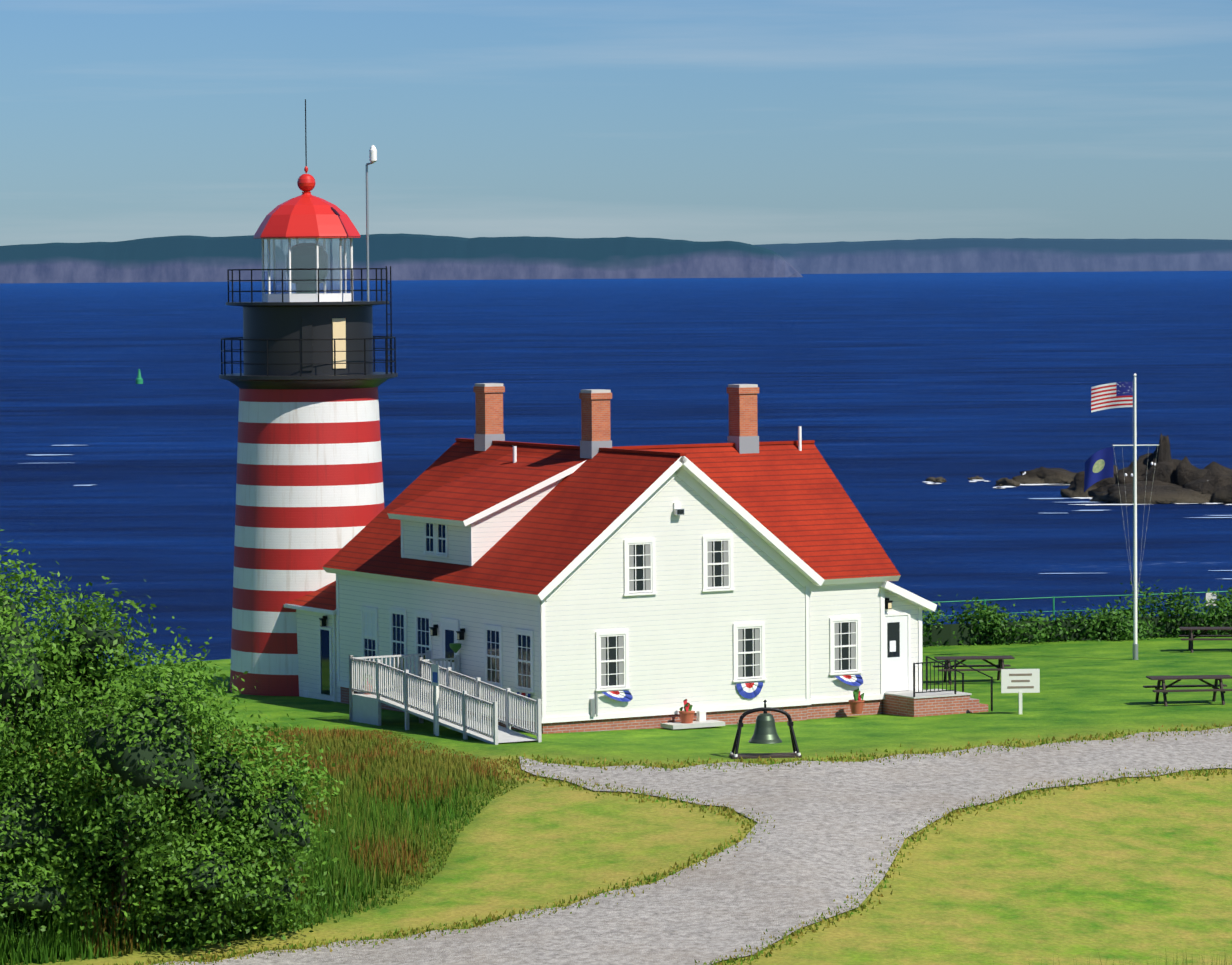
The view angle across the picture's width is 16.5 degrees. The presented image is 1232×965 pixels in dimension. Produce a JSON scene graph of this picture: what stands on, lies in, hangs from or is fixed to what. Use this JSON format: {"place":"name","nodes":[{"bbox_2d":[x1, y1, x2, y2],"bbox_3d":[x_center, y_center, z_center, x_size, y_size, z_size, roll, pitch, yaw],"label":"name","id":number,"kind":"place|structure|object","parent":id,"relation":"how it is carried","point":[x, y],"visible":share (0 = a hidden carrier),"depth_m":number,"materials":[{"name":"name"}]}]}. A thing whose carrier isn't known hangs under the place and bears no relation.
{"place":"outdoors","nodes":[
{"label":"outdoors","id":0,"kind":"place"},
{"bbox_2d":[0,590,309,922],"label":"bush","id":1,"kind":"object","parent":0,"point":[136,755],"visible":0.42,"depth_m":85.34,"materials":[{"name":"green plant"}]},
{"bbox_2d":[0,233,802,283],"bbox_3d":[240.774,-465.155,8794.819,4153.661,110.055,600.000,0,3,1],"label":"island","id":2,"kind":"structure","parent":0,"point":[185,258],"depth_m":8523.90,"materials":[{"name":"grey stone"}]},
{"bbox_2d":[0,271,1231,667],"bbox_3d":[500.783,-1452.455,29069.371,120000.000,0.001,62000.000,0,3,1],"label":"sea water","id":3,"kind":"structure","parent":0,"point":[888,393],"depth_m":756.47,"materials":[{"name":"blue liquid"}]},
{"bbox_2d":[136,369,142,383],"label":"channel buoy","id":4,"kind":"object","parent":3,"relation":"in","point":[139,379],"visible":0.79,"depth_m":903.34,"materials":[{"name":"green metal"}]},
{"bbox_2d":[32,445,1231,578],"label":"surf lines","id":5,"kind":"object","parent":3,"relation":"on","point":[1028,498],"visible":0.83,"depth_m":412.84,"materials":[{"name":"white liquid"}]},
{"bbox_2d":[924,433,1231,504],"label":"sail rocks","id":6,"kind":"object","parent":3,"relation":"in","point":[1177,481],"visible":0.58,"depth_m":428.01,"materials":[{"name":"black stone"}]},
{"bbox_2d":[1022,462,1155,476],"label":"seagulls","id":7,"kind":"object","parent":6,"relation":"on","point":[1024,473],"visible":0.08,"depth_m":429.35,"materials":[{"name":"white"}]},
{"bbox_2d":[0,637,1231,964],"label":"lawn","id":8,"kind":"structure","parent":0,"point":[1126,873],"depth_m":95.58,"materials":[{"name":"green plant"}]},
{"bbox_2d":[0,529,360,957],"bbox_3d":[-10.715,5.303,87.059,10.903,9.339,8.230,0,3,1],"label":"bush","id":9,"kind":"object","parent":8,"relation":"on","point":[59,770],"depth_m":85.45,"materials":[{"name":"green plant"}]},
{"bbox_2d":[0,724,533,964],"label":"meadow grass","id":10,"kind":"structure","parent":8,"relation":"on","point":[382,838],"depth_m":95.31,"materials":[{"name":"green plant"}]},
{"bbox_2d":[219,99,397,695],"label":"lighthouse tower","id":11,"kind":"structure","parent":8,"relation":"on","point":[309,483],"depth_m":123.58,"materials":[{"name":"red"}]},
{"bbox_2d":[349,650,541,744],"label":"access ramp","id":12,"kind":"structure","parent":8,"relation":"on","point":[433,688],"depth_m":111.04,"materials":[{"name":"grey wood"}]},
{"bbox_2d":[284,383,992,733],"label":"keepers house","id":13,"kind":"structure","parent":8,"relation":"on","point":[595,580],"depth_m":114.27,"materials":[{"name":"white"}]},
{"bbox_2d":[87,722,1231,964],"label":"road edge grass","id":14,"kind":"structure","parent":8,"relation":"on","point":[475,924],"depth_m":97.65,"materials":[{"name":"green plant"}]},
{"bbox_2d":[729,700,801,758],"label":"bell","id":15,"kind":"object","parent":8,"relation":"on","point":[765,731],"visible":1,"depth_m":104.19,"materials":[{"name":"black metal"}]},
{"bbox_2d":[933,656,1015,684],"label":"picnic table","id":16,"kind":"object","parent":8,"relation":"on","point":[1000,665],"visible":0.75,"depth_m":126.19,"materials":[{"name":"brown wood"}]},
{"bbox_2d":[1001,669,1039,713],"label":"site sign","id":17,"kind":"object","parent":8,"relation":"on","point":[1019,681],"visible":0.9,"depth_m":114.77,"materials":[{"name":"white"}]},
{"bbox_2d":[922,591,1227,619],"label":"shore fence","id":18,"kind":"object","parent":8,"relation":"on","point":[1209,596],"visible":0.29,"depth_m":144.45,"materials":[{"name":"green"}]},
{"bbox_2d":[922,580,1231,646],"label":"shore hedge","id":19,"kind":"object","parent":8,"relation":"on","point":[984,616],"depth_m":143.35,"materials":[{"name":"green plant"}]},
{"bbox_2d":[993,947,1231,964],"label":"grass tufts","id":20,"kind":"object","parent":8,"relation":"on","point":[1164,961],"visible":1,"depth_m":22.64,"materials":[{"name":"green plant"}]},
{"bbox_2d":[1113,374,1158,659],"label":"flagpole","id":21,"kind":"object","parent":8,"relation":"on","point":[1135,644],"visible":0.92,"depth_m":133.87,"materials":[{"name":"grey metal"}]},
{"bbox_2d":[1084,447,1112,491],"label":"flag","id":22,"kind":"object","parent":21,"relation":"attached to","point":[1099,465],"visible":1,"depth_m":133.99,"materials":[{"name":"blue fabric"}]},
{"bbox_2d":[1091,382,1132,411],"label":"american flag","id":23,"kind":"object","parent":21,"relation":"attached to","point":[1112,395],"visible":1,"depth_m":133.88,"materials":[{"name":"multicoloured fabric"}]},
{"bbox_2d":[1143,675,1231,705],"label":"picnic table","id":24,"kind":"object","parent":8,"relation":"on","point":[1164,691],"visible":0.94,"depth_m":116.69,"materials":[{"name":"brown wood"}]},
{"bbox_2d":[1178,627,1231,652],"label":"picnic table","id":25,"kind":"object","parent":8,"relation":"on","point":[1192,637],"visible":0.96,"depth_m":137.03,"materials":[{"name":"brown wood"}]},
{"bbox_2d":[0,0,1231,245],"label":"sky","id":26,"kind":"structure","parent":0,"point":[753,122],"materials":[{"name":"blue"}]},
{"bbox_2d":[154,726,1231,964],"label":"gravel road","id":27,"kind":"structure","parent":0,"point":[822,846],"depth_m":93.06,"materials":[{"name":"grey gravel"}]},
{"bbox_2d":[756,238,1231,273],"bbox_3d":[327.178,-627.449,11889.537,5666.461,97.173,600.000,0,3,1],"label":"island","id":28,"kind":"structure","parent":0,"point":[968,255],"depth_m":11593.25,"materials":[{"name":"grey stone"}]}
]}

